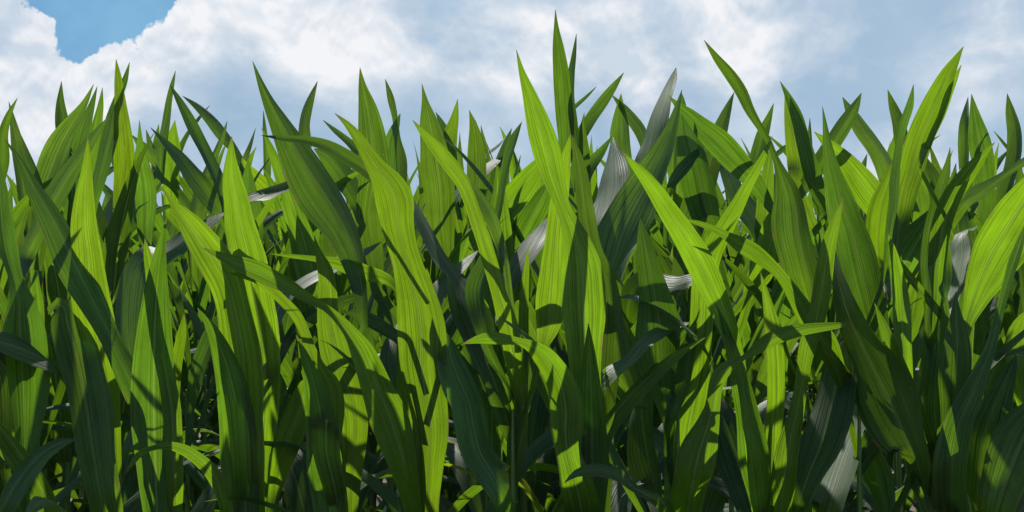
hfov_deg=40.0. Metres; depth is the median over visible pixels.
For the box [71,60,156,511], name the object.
corn plant
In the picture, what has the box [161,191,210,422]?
corn plant
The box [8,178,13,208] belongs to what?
corn plant
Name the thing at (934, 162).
corn plant
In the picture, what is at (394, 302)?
corn plant
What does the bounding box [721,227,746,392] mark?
corn plant
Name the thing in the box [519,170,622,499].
corn plant
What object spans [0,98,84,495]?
corn plant
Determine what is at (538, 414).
corn plant
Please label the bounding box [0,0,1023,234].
sky
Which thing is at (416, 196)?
corn plant
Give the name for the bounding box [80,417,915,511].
ground
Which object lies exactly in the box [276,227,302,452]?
corn plant
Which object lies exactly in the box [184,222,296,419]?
corn plant
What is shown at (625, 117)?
corn plant
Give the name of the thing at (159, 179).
corn plant
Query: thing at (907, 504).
corn plant
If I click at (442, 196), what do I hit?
corn plant
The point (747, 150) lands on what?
corn plant
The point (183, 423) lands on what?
corn plant
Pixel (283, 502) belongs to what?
corn plant
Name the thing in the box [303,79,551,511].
corn plant
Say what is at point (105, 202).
corn plant
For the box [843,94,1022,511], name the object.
corn plant
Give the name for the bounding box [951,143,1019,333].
corn plant
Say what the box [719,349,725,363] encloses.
corn plant
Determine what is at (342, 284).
corn plant
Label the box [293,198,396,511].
corn plant
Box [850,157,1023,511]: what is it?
corn plant
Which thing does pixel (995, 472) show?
corn plant
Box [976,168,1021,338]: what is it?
corn plant
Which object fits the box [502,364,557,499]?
corn plant
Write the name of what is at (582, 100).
corn plant
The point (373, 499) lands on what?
corn plant
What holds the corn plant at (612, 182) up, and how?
on the ground
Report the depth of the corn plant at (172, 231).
5.23 m
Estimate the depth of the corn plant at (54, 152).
3.59 m
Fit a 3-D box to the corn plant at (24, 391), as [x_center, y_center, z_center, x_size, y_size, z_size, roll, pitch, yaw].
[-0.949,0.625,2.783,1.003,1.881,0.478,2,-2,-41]
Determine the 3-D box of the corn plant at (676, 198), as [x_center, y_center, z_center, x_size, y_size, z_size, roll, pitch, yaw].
[0.585,0.595,4.335,1.082,2.043,0.239,1,-2,-32]
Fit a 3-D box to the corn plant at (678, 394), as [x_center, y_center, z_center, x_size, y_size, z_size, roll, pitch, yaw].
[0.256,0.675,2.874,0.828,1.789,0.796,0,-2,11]
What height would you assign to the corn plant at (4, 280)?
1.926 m
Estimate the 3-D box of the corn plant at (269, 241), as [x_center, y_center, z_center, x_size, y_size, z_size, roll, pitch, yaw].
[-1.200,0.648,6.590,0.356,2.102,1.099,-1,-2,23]
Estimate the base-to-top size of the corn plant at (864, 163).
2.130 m
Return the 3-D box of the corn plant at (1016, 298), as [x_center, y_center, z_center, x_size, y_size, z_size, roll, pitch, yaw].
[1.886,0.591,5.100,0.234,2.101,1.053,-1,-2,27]
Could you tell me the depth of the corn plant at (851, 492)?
5.92 m
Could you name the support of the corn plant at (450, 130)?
on the ground
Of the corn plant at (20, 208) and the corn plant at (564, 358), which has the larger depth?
the corn plant at (564, 358)
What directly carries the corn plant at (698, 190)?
on the ground
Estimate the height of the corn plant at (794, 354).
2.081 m
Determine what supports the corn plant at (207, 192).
on the ground
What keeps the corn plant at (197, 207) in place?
on the ground
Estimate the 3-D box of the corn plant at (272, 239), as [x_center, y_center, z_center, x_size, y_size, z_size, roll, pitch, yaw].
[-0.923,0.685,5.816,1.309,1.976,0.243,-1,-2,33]
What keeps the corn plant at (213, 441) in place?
on the ground
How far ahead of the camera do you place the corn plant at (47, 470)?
6.56 m
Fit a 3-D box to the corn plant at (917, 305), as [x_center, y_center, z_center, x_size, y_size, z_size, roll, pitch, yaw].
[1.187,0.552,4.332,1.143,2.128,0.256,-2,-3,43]
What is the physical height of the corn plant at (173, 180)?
2.095 m
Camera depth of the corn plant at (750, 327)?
5.03 m
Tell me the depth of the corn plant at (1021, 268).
3.63 m
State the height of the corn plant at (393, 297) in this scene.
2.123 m
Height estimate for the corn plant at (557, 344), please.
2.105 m
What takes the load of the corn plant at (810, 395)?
on the ground
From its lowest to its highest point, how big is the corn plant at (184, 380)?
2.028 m
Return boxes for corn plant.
[0,84,219,511]
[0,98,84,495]
[0,116,303,511]
[0,138,138,511]
[0,194,80,490]
[0,332,215,502]
[0,470,12,497]
[5,140,223,511]
[6,103,218,511]
[7,175,64,476]
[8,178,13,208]
[12,81,184,511]
[26,270,58,484]
[39,186,201,511]
[41,105,305,493]
[43,122,381,511]
[45,206,79,511]
[46,85,392,503]
[48,146,282,511]
[58,124,216,504]
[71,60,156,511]
[74,155,216,511]
[102,195,107,209]
[103,185,287,439]
[125,136,475,511]
[128,71,218,439]
[160,111,374,507]
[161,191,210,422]
[180,211,217,439]
[182,415,198,442]
[183,81,317,509]
[183,148,274,509]
[183,241,270,432]
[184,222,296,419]
[191,162,505,511]
[202,113,649,511]
[207,236,296,390]
[208,120,705,511]
[216,127,453,511]
[227,62,367,511]
[262,167,462,511]
[263,237,283,258]
[266,229,320,343]
[275,182,369,508]
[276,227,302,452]
[280,68,558,511]
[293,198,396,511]
[295,289,392,511]
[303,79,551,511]
[304,99,546,511]
[349,142,465,511]
[369,173,444,432]
[369,258,396,443]
[377,9,664,511]
[379,256,390,488]
[381,174,443,316]
[390,185,418,304]
[417,133,466,499]
[439,110,663,511]
[445,127,598,511]
[448,118,571,511]
[463,49,691,511]
[466,127,490,511]
[499,136,851,511]
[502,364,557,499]
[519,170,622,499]
[529,67,790,495]
[543,95,846,511]
[544,94,706,465]
[545,135,597,511]
[548,134,762,502]
[548,220,768,495]
[562,87,636,360]
[618,175,666,496]
[619,196,813,485]
[622,40,1023,511]
[623,152,857,511]
[625,183,855,466]
[669,81,926,511]
[673,181,747,391]
[704,221,741,366]
[707,164,903,511]
[714,139,902,460]
[716,173,775,362]
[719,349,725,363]
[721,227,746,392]
[723,97,1011,511]
[738,224,797,421]
[739,152,1005,476]
[741,103,802,457]
[751,119,913,505]
[770,135,939,511]
[785,91,923,507]
[785,155,892,433]
[786,349,815,415]
[813,94,1018,511]
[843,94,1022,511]
[845,141,904,501]
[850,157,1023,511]
[874,47,1023,511]
[930,148,1005,342]
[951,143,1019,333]
[962,177,1023,511]
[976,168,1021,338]
[994,131,1020,318]
[1017,160,1023,311]
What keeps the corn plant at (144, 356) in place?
on the ground
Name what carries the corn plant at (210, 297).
on the ground
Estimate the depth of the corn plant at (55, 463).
5.00 m
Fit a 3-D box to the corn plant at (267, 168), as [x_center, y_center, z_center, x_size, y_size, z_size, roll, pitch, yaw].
[-0.935,0.551,5.126,1.082,2.183,0.239,1,-2,-32]
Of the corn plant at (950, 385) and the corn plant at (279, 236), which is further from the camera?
the corn plant at (279, 236)
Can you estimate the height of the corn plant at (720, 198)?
2.080 m
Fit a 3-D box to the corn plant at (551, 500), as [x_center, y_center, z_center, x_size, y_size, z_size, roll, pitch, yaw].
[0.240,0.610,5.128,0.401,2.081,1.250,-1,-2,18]
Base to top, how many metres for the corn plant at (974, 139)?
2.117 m
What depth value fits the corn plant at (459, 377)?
2.78 m
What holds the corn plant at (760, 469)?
on the ground
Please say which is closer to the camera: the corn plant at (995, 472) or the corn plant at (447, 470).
the corn plant at (995, 472)
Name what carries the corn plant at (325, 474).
on the ground
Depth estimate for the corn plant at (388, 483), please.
9.53 m
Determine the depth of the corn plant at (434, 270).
5.09 m
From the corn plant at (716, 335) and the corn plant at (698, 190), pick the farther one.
the corn plant at (716, 335)
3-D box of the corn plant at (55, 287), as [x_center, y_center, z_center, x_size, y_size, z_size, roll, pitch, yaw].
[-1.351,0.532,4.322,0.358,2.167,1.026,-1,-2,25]
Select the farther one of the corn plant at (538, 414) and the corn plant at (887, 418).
the corn plant at (538, 414)
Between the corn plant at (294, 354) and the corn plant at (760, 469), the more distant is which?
the corn plant at (294, 354)
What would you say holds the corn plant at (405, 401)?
on the ground
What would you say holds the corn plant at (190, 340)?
on the ground
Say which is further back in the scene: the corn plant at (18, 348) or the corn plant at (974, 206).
the corn plant at (974, 206)
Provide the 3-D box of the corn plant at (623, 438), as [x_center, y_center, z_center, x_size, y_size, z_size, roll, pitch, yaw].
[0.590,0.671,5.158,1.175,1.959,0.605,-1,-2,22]
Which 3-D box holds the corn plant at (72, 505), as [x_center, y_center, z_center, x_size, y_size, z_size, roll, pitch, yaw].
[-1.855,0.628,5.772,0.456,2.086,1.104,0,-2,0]
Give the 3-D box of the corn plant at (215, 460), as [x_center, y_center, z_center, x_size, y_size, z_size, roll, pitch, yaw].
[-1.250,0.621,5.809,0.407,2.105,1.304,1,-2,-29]
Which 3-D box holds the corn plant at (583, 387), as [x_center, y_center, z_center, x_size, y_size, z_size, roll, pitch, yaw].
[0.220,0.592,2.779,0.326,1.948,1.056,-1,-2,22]
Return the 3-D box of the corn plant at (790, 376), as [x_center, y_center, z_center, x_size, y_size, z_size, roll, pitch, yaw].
[1.021,0.565,5.045,1.095,2.150,0.346,0,-2,0]
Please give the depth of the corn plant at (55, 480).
5.72 m
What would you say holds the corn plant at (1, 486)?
on the ground
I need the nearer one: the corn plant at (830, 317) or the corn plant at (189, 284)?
the corn plant at (830, 317)
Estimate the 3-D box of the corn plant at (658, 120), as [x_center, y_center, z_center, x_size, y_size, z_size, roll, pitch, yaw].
[0.310,0.532,3.614,0.418,2.122,1.113,-2,-3,43]
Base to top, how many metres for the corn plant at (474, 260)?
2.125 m
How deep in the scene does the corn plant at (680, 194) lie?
5.82 m
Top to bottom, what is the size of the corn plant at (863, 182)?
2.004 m
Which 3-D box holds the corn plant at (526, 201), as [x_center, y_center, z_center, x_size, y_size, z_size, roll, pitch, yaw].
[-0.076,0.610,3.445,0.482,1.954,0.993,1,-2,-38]
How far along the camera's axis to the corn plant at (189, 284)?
7.39 m
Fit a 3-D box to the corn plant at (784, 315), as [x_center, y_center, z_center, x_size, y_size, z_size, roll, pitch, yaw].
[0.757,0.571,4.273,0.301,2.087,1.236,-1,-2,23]
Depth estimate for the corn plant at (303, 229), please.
3.46 m
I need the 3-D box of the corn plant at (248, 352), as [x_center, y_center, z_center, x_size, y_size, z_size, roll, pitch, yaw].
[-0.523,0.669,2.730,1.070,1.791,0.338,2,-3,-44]
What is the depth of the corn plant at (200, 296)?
5.09 m
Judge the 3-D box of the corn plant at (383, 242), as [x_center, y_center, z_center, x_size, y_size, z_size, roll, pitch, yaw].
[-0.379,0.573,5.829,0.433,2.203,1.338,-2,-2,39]
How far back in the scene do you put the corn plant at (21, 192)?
5.11 m
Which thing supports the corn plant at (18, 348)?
on the ground
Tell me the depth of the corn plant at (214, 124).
4.36 m
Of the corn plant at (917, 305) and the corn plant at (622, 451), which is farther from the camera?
the corn plant at (622, 451)
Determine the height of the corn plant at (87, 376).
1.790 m
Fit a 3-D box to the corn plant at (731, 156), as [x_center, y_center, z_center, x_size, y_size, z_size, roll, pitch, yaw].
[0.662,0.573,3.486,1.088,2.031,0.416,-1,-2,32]

